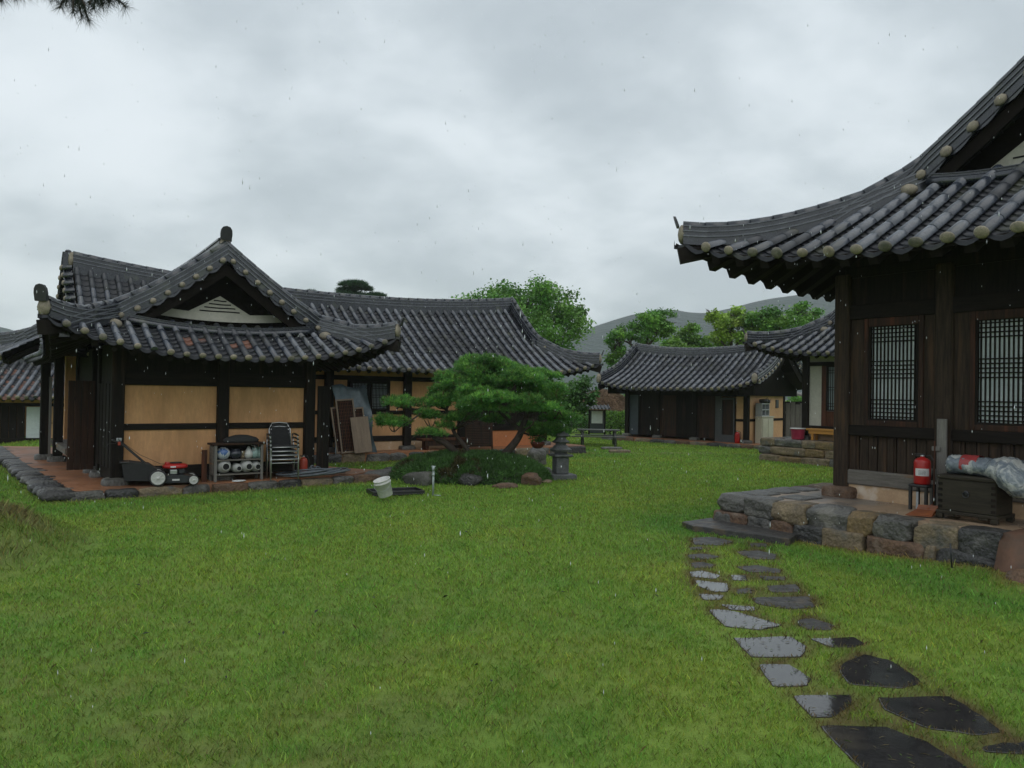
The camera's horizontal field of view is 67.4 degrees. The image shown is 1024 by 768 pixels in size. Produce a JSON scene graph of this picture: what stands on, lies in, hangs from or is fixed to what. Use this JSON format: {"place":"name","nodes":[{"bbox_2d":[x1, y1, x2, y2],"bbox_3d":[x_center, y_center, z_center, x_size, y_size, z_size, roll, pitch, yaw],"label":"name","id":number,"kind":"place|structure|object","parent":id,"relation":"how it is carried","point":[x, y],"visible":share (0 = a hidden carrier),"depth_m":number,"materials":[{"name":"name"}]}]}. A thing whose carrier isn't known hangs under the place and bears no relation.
{"place":"outdoors","nodes":[
{"label":"outdoors","id":0,"kind":"place"},
{"bbox_2d":[416,437,469,449],"bbox_3d":[-2.073,1.804,23.292,1.700,0.340,0.360,1,-1,-36],"label":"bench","id":1,"kind":"object","parent":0,"point":[427,443],"visible":0.62,"depth_m":22.95,"materials":[{"name":"wood"}]},
{"bbox_2d":[0,399,1023,767],"bbox_3d":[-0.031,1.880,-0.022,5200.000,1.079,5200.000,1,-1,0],"label":"lawn","id":2,"kind":"structure","parent":0,"point":[484,733],"depth_m":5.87,"materials":[{"name":"plant"}]},
{"bbox_2d":[0,359,64,442],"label":"tiled house","id":3,"kind":"structure","parent":2,"relation":"on","point":[20,382],"depth_m":27.89,"materials":[{"name":"tile"}]},
{"bbox_2d":[0,406,24,437],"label":"boarded door","id":4,"kind":"structure","parent":3,"relation":"in","point":[11,417],"depth_m":27.82,"materials":[{"name":"brown wood"}]},
{"bbox_2d":[26,407,39,437],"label":"paper door","id":5,"kind":"structure","parent":3,"relation":"in","point":[33,413],"depth_m":27.95,"materials":[{"name":"paper"}]},
{"bbox_2d":[0,0,138,31],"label":"pine tree","id":6,"kind":"object","parent":2,"relation":"on","point":[81,6],"visible":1,"depth_m":4.33,"materials":[{"name":"green plant"}]},
{"bbox_2d":[0,226,603,501],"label":"tiled house","id":7,"kind":"structure","parent":2,"relation":"on","point":[242,374],"depth_m":15.91,"materials":[{"name":"tile"}]},
{"bbox_2d":[66,380,94,469],"bbox_3d":[-8.590,0.819,15.304,0.468,1.770,0.060,1,-1,-36],"label":"plank door","id":8,"kind":"structure","parent":7,"relation":"in","point":[79,425],"depth_m":15.28,"materials":[{"name":"brown wood"}]},
{"bbox_2d":[96,383,109,467],"bbox_3d":[-7.901,0.780,14.835,0.036,1.580,1.191,1,-1,-38],"label":"plank door","id":9,"kind":"structure","parent":7,"relation":"in","point":[103,389],"depth_m":14.78,"materials":[{"name":"brown wood"}]},
{"bbox_2d":[103,437,198,486],"bbox_3d":[-6.718,1.435,14.313,1.619,0.898,0.583,1,-1,-27],"label":"lawn mower","id":10,"kind":"object","parent":7,"relation":"on","point":[141,470],"visible":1,"depth_m":14.13,"materials":[{"name":"metal"}]},
{"bbox_2d":[201,450,206,481],"bbox_3d":[-5.985,1.593,14.936,0.100,0.620,0.030,1,-1,-36],"label":"plank","id":11,"kind":"object","parent":7,"relation":"on","point":[204,467],"visible":1,"depth_m":14.92,"materials":[{"name":"red wood"}]},
{"bbox_2d":[207,441,265,481],"bbox_3d":[-5.492,1.541,15.314,1.040,0.750,0.380,1,-1,-38],"label":"pot shelf","id":12,"kind":"object","parent":7,"relation":"on","point":[213,458],"visible":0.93,"depth_m":15.21,"materials":[{"name":"grey wood"}]},
{"bbox_2d":[217,447,229,459],"bbox_3d":[-5.692,1.365,15.120,0.270,0.241,0.267,1,-1,0],"label":"jar","id":13,"kind":"object","parent":12,"relation":"on","point":[221,451],"visible":0.95,"depth_m":15.03,"materials":[{"name":"blue ceramic"}]},
{"bbox_2d":[217,461,230,473],"bbox_3d":[-5.680,1.618,15.129,0.290,0.287,0.301,1,-1,-38],"label":"vase","id":14,"kind":"object","parent":12,"relation":"on","point":[223,467],"visible":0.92,"depth_m":15.02,"materials":[{"name":"ceramic"}]},
{"bbox_2d":[229,449,241,458],"bbox_3d":[-5.509,1.389,15.276,0.280,0.201,0.277,1,-1,0],"label":"bowl","id":15,"kind":"object","parent":12,"relation":"on","point":[235,453],"visible":0.94,"depth_m":15.18,"materials":[{"name":"ceramic"}]},
{"bbox_2d":[231,463,241,472],"bbox_3d":[-5.480,1.669,15.286,0.200,0.198,0.301,1,-1,-38],"label":"vase","id":16,"kind":"object","parent":12,"relation":"on","point":[236,467],"visible":0.98,"depth_m":15.20,"materials":[{"name":"ceramic"}]},
{"bbox_2d":[223,435,258,442],"bbox_3d":[-5.422,1.090,15.369,0.720,0.155,0.302,1,-1,-36],"label":"bag","id":17,"kind":"object","parent":12,"relation":"on","point":[240,439],"visible":1,"depth_m":15.25,"materials":[{"name":"black fabric"}]},
{"bbox_2d":[239,460,252,471],"bbox_3d":[-5.322,1.643,15.402,0.260,0.257,0.311,1,-1,-38],"label":"vase","id":18,"kind":"object","parent":12,"relation":"on","point":[247,465],"visible":0.9,"depth_m":15.29,"materials":[{"name":"ceramic"}]},
{"bbox_2d":[244,445,255,458],"bbox_3d":[-5.283,1.357,15.427,0.202,0.276,0.180,1,-1,-38],"label":"ewer","id":19,"kind":"object","parent":12,"relation":"on","point":[248,454],"visible":1,"depth_m":15.37,"materials":[{"name":"ceramic"}]},
{"bbox_2d":[266,441,299,479],"bbox_3d":[-4.700,1.481,15.717,0.580,0.908,0.563,1,-1,-28],"label":"stacking chair","id":20,"kind":"object","parent":7,"relation":"on","point":[294,458],"visible":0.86,"depth_m":15.59,"materials":[{"name":"silver metal"}]},
{"bbox_2d":[266,441,299,473],"bbox_3d":[-4.711,1.401,15.735,0.580,0.908,0.563,1,-1,-28],"label":"stacking chair","id":21,"kind":"object","parent":20,"relation":"on","point":[293,454],"visible":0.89,"depth_m":15.62,"materials":[{"name":"silver metal"}]},
{"bbox_2d":[266,426,298,468],"bbox_3d":[-4.721,1.321,15.752,0.580,0.908,0.563,1,-1,-28],"label":"stacking chair","id":22,"kind":"object","parent":21,"relation":"on","point":[286,450],"visible":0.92,"depth_m":15.66,"materials":[{"name":"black metal"}]},
{"bbox_2d":[265,422,298,467],"bbox_3d":[-4.732,1.241,15.769,0.580,0.908,0.563,1,-1,-28],"label":"stacking chair","id":23,"kind":"object","parent":22,"relation":"on","point":[279,434],"visible":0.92,"depth_m":15.91,"materials":[{"name":"metal"}]},
{"bbox_2d":[299,455,308,474],"bbox_3d":[-4.375,1.717,16.125,0.181,0.453,0.169,1,-1,10],"label":"fire extinguisher","id":24,"kind":"object","parent":7,"relation":"on","point":[303,462],"visible":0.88,"depth_m":16.07,"materials":[{"name":"metal"}]},
{"bbox_2d":[276,465,350,476],"bbox_3d":[-4.204,1.824,16.302,1.679,0.223,0.821,2,-1,-40],"label":"garden hose","id":25,"kind":"object","parent":7,"relation":"on","point":[312,471],"visible":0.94,"depth_m":16.01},
{"bbox_2d":[316,386,329,467],"bbox_3d":[-4.074,0.968,16.559,0.060,1.850,0.374,1,-1,24],"label":"plank door","id":26,"kind":"structure","parent":7,"relation":"in","point":[323,395],"depth_m":16.52,"materials":[{"name":"brown wood"}]},
{"bbox_2d":[330,407,340,453],"bbox_3d":[-4.703,1.260,21.219,0.500,1.280,0.030,-5,-7,-37],"label":"door panel","id":27,"kind":"structure","parent":7,"relation":"on","point":[335,424],"depth_m":21.11,"materials":[{"name":"brown wood"}]},
{"bbox_2d":[335,398,354,453],"bbox_3d":[-4.560,1.157,21.271,0.540,1.500,0.030,-3,-8,-37],"label":"door panel","id":28,"kind":"structure","parent":7,"relation":"on","point":[345,410],"depth_m":21.24,"materials":[{"name":"brown wood"}]},
{"bbox_2d":[330,384,376,453],"bbox_3d":[-4.508,0.959,21.534,1.260,1.910,0.780,1,-1,-36],"label":"tarpaulin","id":29,"kind":"object","parent":7,"relation":"on","point":[358,395],"visible":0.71,"depth_m":21.75,"materials":[{"name":"plastic"}]},
{"bbox_2d":[355,407,364,416],"bbox_3d":[-4.296,1.282,21.512,0.460,1.260,0.031,-5,-7,-37],"label":"door panel","id":30,"kind":"structure","parent":7,"relation":"on","point":[359,411],"depth_m":21.62,"materials":[{"name":"brown wood"}]},
{"bbox_2d":[350,382,369,400],"bbox_3d":[-4.372,0.342,22.066,0.580,0.800,0.060,1,-1,-36],"label":"window","id":31,"kind":"structure","parent":7,"relation":"in","point":[352,384],"depth_m":22.13,"materials":[{"name":"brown wood"}]},
{"bbox_2d":[350,416,371,452],"bbox_3d":[-4.193,1.411,21.365,0.540,1.000,0.019,-3,-9,-37],"label":"board","id":32,"kind":"object","parent":7,"relation":"on","point":[361,436],"visible":1,"depth_m":21.35,"materials":[{"name":"brown wood"}]},
{"bbox_2d":[347,380,389,409],"bbox_3d":[-4.174,0.353,22.320,1.360,0.950,0.100,1,-1,-36],"label":"window frame","id":33,"kind":"structure","parent":7,"relation":"in","point":[348,381],"depth_m":22.25,"materials":[{"name":"brown wood"}]},
{"bbox_2d":[370,382,388,409],"bbox_3d":[-3.870,0.354,22.430,0.580,0.800,0.060,1,-1,-36],"label":"window","id":34,"kind":"structure","parent":7,"relation":"in","point":[378,390],"depth_m":22.41,"materials":[{"name":"grey wood"}]},
{"bbox_2d":[465,420,492,449],"bbox_3d":[-1.005,1.528,23.497,0.910,0.980,0.045,1,-7,-26],"label":"slatted screen","id":35,"kind":"object","parent":7,"relation":"on","point":[491,435],"visible":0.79,"depth_m":23.48,"materials":[{"name":"brown wood"}]},
{"bbox_2d":[467,389,537,425],"bbox_3d":[-0.332,0.654,25.131,2.990,1.440,0.070,1,-1,-36],"label":"boarded door","id":36,"kind":"structure","parent":7,"relation":"in","point":[515,417],"depth_m":25.28,"materials":[{"name":"brown wood"}]},
{"bbox_2d":[528,436,549,448],"bbox_3d":[0.636,1.331,18.011,0.550,0.355,0.553,1,-1,0],"label":"flower bowl","id":37,"kind":"object","parent":7,"relation":"on","point":[534,442],"visible":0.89,"depth_m":17.88,"materials":[{"name":"ceramic"}]},
{"bbox_2d":[306,278,387,296],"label":"pine tree","id":38,"kind":"object","parent":2,"relation":"on","point":[354,286],"visible":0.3,"depth_m":61.63,"materials":[{"name":"green plant"}]},
{"bbox_2d":[373,476,392,497],"bbox_3d":[-2.321,1.876,13.879,0.318,0.315,0.353,-13,11,0],"label":"bucket","id":39,"kind":"object","parent":2,"relation":"on","point":[383,487],"visible":1,"depth_m":13.80,"materials":[{"name":"white plastic"}]},
{"bbox_2d":[366,487,424,495],"bbox_3d":[-2.253,2.076,14.840,1.000,0.075,0.600,1,-1,-24],"label":"plastic tray","id":40,"kind":"object","parent":2,"relation":"on","point":[404,491],"visible":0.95,"depth_m":14.75,"materials":[{"name":"plastic"}]},
{"bbox_2d":[402,471,431,486],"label":"rock","id":41,"kind":"object","parent":2,"relation":"on","point":[423,478],"visible":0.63,"depth_m":16.22,"materials":[{"name":"stone"}]},
{"bbox_2d":[388,448,553,485],"bbox_3d":[-0.946,1.878,17.723,3.894,0.866,2.743,1,-1,0],"label":"ground cover","id":42,"kind":"object","parent":2,"relation":"on","point":[499,467],"visible":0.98,"depth_m":16.95,"materials":[{"name":"green plant"}]},
{"bbox_2d":[458,473,483,485],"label":"rock","id":43,"kind":"object","parent":2,"relation":"on","point":[465,479],"visible":0.85,"depth_m":16.38,"materials":[{"name":"stone"}]},
{"bbox_2d":[368,350,586,453],"bbox_3d":[-0.758,0.611,17.692,4.977,2.837,2.559,1,-1,0],"label":"pine tree","id":44,"kind":"object","parent":2,"relation":"on","point":[478,382],"visible":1,"depth_m":17.46,"materials":[{"name":"green plant"}]},
{"bbox_2d":[137,500,856,681],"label":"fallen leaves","id":45,"kind":"object","parent":2,"relation":"on","point":[283,632],"visible":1,"depth_m":7.36,"materials":[{"name":"brown plant"}]},
{"bbox_2d":[491,482,517,488],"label":"rock","id":46,"kind":"object","parent":2,"relation":"on","point":[508,485],"visible":0.85,"depth_m":15.99,"materials":[{"name":"brown stone"}]},
{"bbox_2d":[448,270,596,350],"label":"broadleaf tree","id":47,"kind":"object","parent":2,"relation":"on","point":[537,302],"visible":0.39,"depth_m":44.94,"materials":[{"name":"green plant"}]},
{"bbox_2d":[521,472,541,485],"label":"rock","id":48,"kind":"object","parent":2,"relation":"on","point":[531,478],"visible":0.81,"depth_m":16.60,"materials":[{"name":"brown stone"}]},
{"bbox_2d":[526,447,546,464],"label":"rock","id":49,"kind":"object","parent":2,"relation":"on","point":[539,455],"visible":0.52,"depth_m":21.29,"materials":[{"name":"grey stone"}]},
{"bbox_2d":[548,430,576,480],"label":"stone tower","id":50,"kind":"structure","parent":2,"relation":"on","point":[560,448],"depth_m":17.84,"materials":[{"name":"stone"}]},
{"bbox_2d":[547,374,599,437],"bbox_3d":[1.953,0.995,30.453,2.979,2.794,2.888,1,-1,0],"label":"broadleaf tree","id":51,"kind":"object","parent":2,"relation":"on","point":[578,390],"visible":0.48,"depth_m":30.24,"materials":[{"name":"green plant"}]},
{"bbox_2d":[562,415,607,433],"bbox_3d":[3.319,2.026,39.478,3.238,1.061,1.927,1,-1,0],"label":"hedge","id":52,"kind":"object","parent":2,"relation":"on","point":[581,426],"visible":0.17,"depth_m":39.12,"materials":[{"name":"green plant"}]},
{"bbox_2d":[586,404,609,434],"bbox_3d":[4.146,1.748,37.523,1.200,1.507,0.708,1,-1,-6],"label":"notice board","id":53,"kind":"object","parent":2,"relation":"on","point":[596,419],"visible":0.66,"depth_m":37.48,"materials":[{"name":"brown wood"}]},
{"bbox_2d":[571,429,625,446],"bbox_3d":[3.332,2.095,29.831,2.050,0.672,1.448,1,-1,4],"label":"picnic table","id":54,"kind":"object","parent":2,"relation":"on","point":[614,437],"visible":0.94,"depth_m":29.47,"materials":[{"name":"grey wood"}]},
{"bbox_2d":[578,389,624,428],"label":"thatched hut","id":55,"kind":"object","parent":2,"relation":"on","point":[614,402],"visible":0.36,"depth_m":44.78,"materials":[{"name":"brown plant"}]},
{"bbox_2d":[605,410,624,434],"bbox_3d":[5.375,1.929,38.494,1.533,1.308,1.339,1,-1,0],"label":"hedge","id":56,"kind":"object","parent":2,"relation":"on","point":[612,414],"visible":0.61,"depth_m":38.31,"materials":[{"name":"green plant"}]},
{"bbox_2d":[602,307,678,368],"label":"broadleaf tree","id":57,"kind":"object","parent":2,"relation":"on","point":[655,322],"visible":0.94,"depth_m":46.67,"materials":[{"name":"green plant"}]},
{"bbox_2d":[659,320,714,347],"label":"broadleaf tree","id":58,"kind":"object","parent":2,"relation":"on","point":[689,337],"visible":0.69,"depth_m":49.47,"materials":[{"name":"green plant"}]},
{"bbox_2d":[596,342,801,449],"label":"tiled house","id":59,"kind":"structure","parent":2,"relation":"on","point":[673,395],"depth_m":32.21,"materials":[{"name":"tile"}]},
{"bbox_2d":[638,395,654,434],"bbox_3d":[5.912,1.354,33.486,0.900,1.740,0.110,0,-1,42],"label":"boarded door","id":60,"kind":"structure","parent":59,"relation":"in","point":[646,403],"depth_m":33.50,"materials":[{"name":"brown wood"}]},
{"bbox_2d":[660,395,675,436],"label":"boarded door","id":61,"kind":"structure","parent":59,"relation":"in","point":[667,402],"depth_m":32.79,"materials":[{"name":"brown wood"}]},
{"bbox_2d":[676,396,691,436],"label":"boarded door","id":62,"kind":"structure","parent":59,"relation":"in","point":[683,403],"depth_m":32.28,"materials":[{"name":"brown wood"}]},
{"bbox_2d":[697,396,714,438],"bbox_3d":[8.004,1.367,31.603,0.770,1.740,0.110,0,-1,42],"label":"boarded door","id":63,"kind":"structure","parent":59,"relation":"in","point":[706,404],"depth_m":31.60,"materials":[{"name":"brown wood"}]},
{"bbox_2d":[720,398,734,442],"bbox_3d":[8.695,1.446,30.944,0.600,1.790,0.080,0,-1,42],"label":"screen door","id":64,"kind":"structure","parent":59,"relation":"in","point":[727,418],"depth_m":30.95,"materials":[{"name":"metal"}]},
{"bbox_2d":[754,416,773,442],"bbox_3d":[10.147,1.859,30.878,0.330,1.130,1.160,0,-1,42],"label":"cabinet","id":65,"kind":"object","parent":59,"relation":"on","point":[763,426],"visible":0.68,"depth_m":30.53,"materials":[{"name":"beige paint"}]},
{"bbox_2d":[691,562,714,567],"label":"stepping stone","id":66,"kind":"object","parent":2,"relation":"on","point":[697,564],"visible":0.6,"depth_m":9.07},
{"bbox_2d":[688,554,718,558],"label":"stepping stone","id":67,"kind":"object","parent":2,"relation":"on","point":[707,556],"visible":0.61,"depth_m":9.55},
{"bbox_2d":[689,571,719,578],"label":"stepping stone","id":68,"kind":"object","parent":2,"relation":"on","point":[705,574],"visible":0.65,"depth_m":8.57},
{"bbox_2d":[699,594,722,599],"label":"stepping stone","id":69,"kind":"object","parent":2,"relation":"on","point":[709,596],"visible":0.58,"depth_m":7.64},
{"bbox_2d":[695,580,728,591],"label":"stepping stone","id":70,"kind":"object","parent":2,"relation":"on","point":[716,586],"visible":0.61,"depth_m":8.08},
{"bbox_2d":[692,537,732,545],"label":"stepping stone","id":71,"kind":"object","parent":2,"relation":"on","point":[710,540],"visible":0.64,"depth_m":10.55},
{"bbox_2d":[703,305,765,346],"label":"broadleaf tree","id":72,"kind":"object","parent":2,"relation":"on","point":[726,324],"visible":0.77,"depth_m":44.62,"materials":[{"name":"green plant"}]},
{"bbox_2d":[722,604,754,610],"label":"stepping stone","id":73,"kind":"object","parent":2,"relation":"on","point":[732,607],"visible":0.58,"depth_m":7.26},
{"bbox_2d":[682,518,796,545],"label":"step slab","id":74,"kind":"structure","parent":2,"relation":"on","point":[721,528],"depth_m":10.99,"materials":[{"name":"stone"}]},
{"bbox_2d":[710,609,781,629],"bbox_3d":[1.989,2.149,6.864,0.470,0.088,0.698,1,-1,-37],"label":"stepping stone","id":75,"kind":"object","parent":2,"relation":"on","point":[731,618],"visible":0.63,"depth_m":6.84,"materials":[{"name":"stone"}]},
{"bbox_2d":[737,550,775,559],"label":"stepping stone","id":76,"kind":"object","parent":2,"relation":"on","point":[759,555],"visible":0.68,"depth_m":9.70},
{"bbox_2d":[737,565,780,572],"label":"stepping stone","id":77,"kind":"object","parent":2,"relation":"on","point":[759,568],"visible":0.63,"depth_m":8.88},
{"bbox_2d":[733,636,805,657],"bbox_3d":[2.093,2.142,6.151,0.551,0.088,0.532,1,-1,0],"label":"stepping stone","id":78,"kind":"object","parent":2,"relation":"on","point":[780,646],"visible":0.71,"depth_m":6.14,"materials":[{"name":"stone"}]},
{"bbox_2d":[752,596,813,608],"bbox_3d":[2.674,2.167,7.479,0.632,0.088,0.470,1,-1,0],"label":"stepping stone","id":79,"kind":"object","parent":2,"relation":"on","point":[801,601],"visible":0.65,"depth_m":7.48,"materials":[{"name":"stone"}]},
{"bbox_2d":[740,300,825,401],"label":"broadleaf tree","id":80,"kind":"object","parent":2,"relation":"on","point":[768,319],"visible":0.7,"depth_m":43.46,"materials":[{"name":"green plant"}]},
{"bbox_2d":[767,584,799,592],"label":"stepping stone","id":81,"kind":"object","parent":2,"relation":"on","point":[783,589],"visible":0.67,"depth_m":8.01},
{"bbox_2d":[759,664,810,686],"bbox_3d":[1.962,2.133,5.520,0.329,0.088,0.456,1,-1,0],"label":"stepping stone","id":82,"kind":"object","parent":2,"relation":"on","point":[778,674],"visible":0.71,"depth_m":5.50,"materials":[{"name":"stone"}]},
{"bbox_2d":[742,309,834,466],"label":"tiled house","id":83,"kind":"structure","parent":2,"relation":"on","point":[812,348],"depth_m":23.79,"materials":[{"name":"tile"}]},
{"bbox_2d":[790,428,805,439],"bbox_3d":[8.915,1.546,23.941,0.490,0.355,0.490,1,-1,0],"label":"bucket","id":84,"kind":"object","parent":83,"relation":"on","point":[797,433],"visible":0.98,"depth_m":23.77,"materials":[{"name":"red plastic"}]},
{"bbox_2d":[806,428,833,439],"bbox_3d":[9.759,1.548,23.034,0.340,0.360,1.900,1,-1,-36],"label":"bench","id":85,"kind":"object","parent":83,"relation":"on","point":[813,431],"visible":0.34,"depth_m":23.41,"materials":[{"name":"yellow wood"}]},
{"bbox_2d":[821,366,833,425],"bbox_3d":[9.972,0.367,23.112,0.070,1.870,1.420,1,-1,-36],"label":"door","id":86,"kind":"structure","parent":83,"relation":"in","point":[827,390],"depth_m":23.52,"materials":[{"name":"red wood"}]},
{"bbox_2d":[785,402,801,436],"bbox_3d":[12.769,1.697,33.513,1.600,1.802,0.080,1,-1,8],"label":"plank fence","id":87,"kind":"object","parent":2,"relation":"on","point":[794,417],"visible":0.26,"depth_m":33.55,"materials":[{"name":"grey wood"}]},
{"bbox_2d":[798,618,834,629],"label":"stepping stone","id":88,"kind":"object","parent":2,"relation":"on","point":[812,622],"visible":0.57,"depth_m":6.76,"materials":[{"name":"stone"}]},
{"bbox_2d":[793,695,851,717],"bbox_3d":[2.077,2.128,4.987,0.423,0.088,0.388,1,-1,0],"label":"stepping stone","id":89,"kind":"object","parent":2,"relation":"on","point":[821,704],"visible":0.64,"depth_m":5.01,"materials":[{"name":"stone"}]},
{"bbox_2d":[811,637,863,647],"bbox_3d":[2.683,2.153,6.280,0.402,0.088,0.235,1,-1,-8],"label":"stepping stone","id":90,"kind":"object","parent":2,"relation":"on","point":[842,641],"visible":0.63,"depth_m":6.29,"materials":[{"name":"stone"}]},
{"bbox_2d":[673,56,1023,583],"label":"tiled house","id":91,"kind":"structure","parent":2,"relation":"on","point":[933,265],"depth_m":10.89,"materials":[{"name":"wood"}]},
{"bbox_2d":[863,315,924,427],"bbox_3d":[5.600,-0.178,11.252,0.105,1.600,0.880,1,-1,-36],"label":"window","id":92,"kind":"structure","parent":91,"relation":"in","point":[893,345],"depth_m":11.22,"materials":[{"name":"brown wood"}]},
{"bbox_2d":[905,504,937,516],"bbox_3d":[5.354,1.636,9.987,0.330,0.131,0.404,0,-1,42],"label":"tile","id":93,"kind":"object","parent":91,"relation":"on","point":[925,510],"visible":0.82,"depth_m":9.97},
{"bbox_2d":[908,483,935,508],"bbox_3d":[5.596,1.541,10.484,0.265,0.345,0.260,1,-1,-36],"label":"stool","id":94,"kind":"object","parent":91,"relation":"on","point":[918,486],"visible":0.66,"depth_m":10.45,"materials":[{"name":"black metal"}]},
{"bbox_2d":[914,453,933,484],"bbox_3d":[5.604,1.160,10.485,0.211,0.414,0.219,1,-1,-15],"label":"fire extinguisher","id":95,"kind":"object","parent":94,"relation":"on","point":[922,471],"visible":0.98,"depth_m":10.41,"materials":[{"name":"red paint"}]},
{"bbox_2d":[933,441,935,504],"bbox_3d":[5.649,1.237,10.278,0.019,0.951,0.048,0,-1,45],"label":"thin rod","id":96,"kind":"object","parent":91,"relation":"on","point":[934,474],"visible":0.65,"depth_m":10.27,"materials":[{"name":"red wood"}]},
{"bbox_2d":[930,419,947,505],"bbox_3d":[5.844,1.099,10.540,0.065,1.240,0.220,1,-1,-36],"label":"leaning board","id":97,"kind":"object","parent":91,"relation":"on","point":[941,446],"visible":0.62,"depth_m":10.51,"materials":[{"name":"grey wood"}]},
{"bbox_2d":[936,473,1014,524],"bbox_3d":[5.847,1.434,9.702,0.522,0.550,0.720,1,-1,-36],"label":"wooden chest","id":98,"kind":"object","parent":91,"relation":"on","point":[982,498],"visible":0.98,"depth_m":9.51,"materials":[{"name":"brown wood"}]},
{"bbox_2d":[945,454,1023,500],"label":"plastic bundle","id":99,"kind":"object","parent":98,"relation":"on","point":[1006,474],"visible":0.99,"depth_m":9.29,"materials":[{"name":"plastic"}]},
{"bbox_2d":[969,308,1023,432],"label":"window","id":100,"kind":"structure","parent":91,"relation":"in","point":[996,374],"depth_m":10.13,"materials":[{"name":"brown wood"}]},
{"bbox_2d":[839,654,920,688],"bbox_3d":[2.634,2.145,5.651,0.561,0.088,0.703,1,-1,0],"label":"stepping stone","id":101,"kind":"object","parent":2,"relation":"on","point":[880,671],"visible":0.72,"depth_m":5.58,"materials":[{"name":"stone"}]},
{"bbox_2d":[820,725,967,767],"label":"stepping stone","id":102,"kind":"object","parent":2,"relation":"on","point":[864,740],"visible":0.9,"depth_m":4.38,"materials":[{"name":"stone"}]},
{"bbox_2d":[878,696,999,735],"bbox_3d":[2.688,2.137,4.880,0.599,0.089,0.603,1,-1,0],"label":"stepping stone","id":103,"kind":"object","parent":2,"relation":"on","point":[945,715],"visible":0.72,"depth_m":4.87,"materials":[{"name":"stone"}]},
{"bbox_2d":[982,741,1023,753],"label":"stepping stone","id":104,"kind":"object","parent":2,"relation":"on","point":[1005,748],"visible":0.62,"depth_m":4.41,"materials":[{"name":"stone"}]},
{"bbox_2d":[0,0,1023,333],"label":"sky","id":105,"kind":"structure","parent":0,"point":[507,160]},
{"bbox_2d":[3,0,1022,751],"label":"rain","id":106,"kind":"object","parent":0,"point":[495,266],"visible":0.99,"depth_m":6.38,"materials":[{"name":"white liquid"}]},
{"bbox_2d":[553,294,834,399],"bbox_3d":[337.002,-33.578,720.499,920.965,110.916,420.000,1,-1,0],"label":"hills","id":107,"kind":"structure","parent":0,"point":[593,342],"depth_m":646.06,"materials":[{"name":"plant"}]},
{"bbox_2d":[756,403,769,415],"bbox_3d":[10.031,1.031,30.736,0.260,0.520,0.720,0,-1,42],"label":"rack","id":108,"kind":"object","parent":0,"point":[762,409],"visible":0.89,"depth_m":30.63,"materials":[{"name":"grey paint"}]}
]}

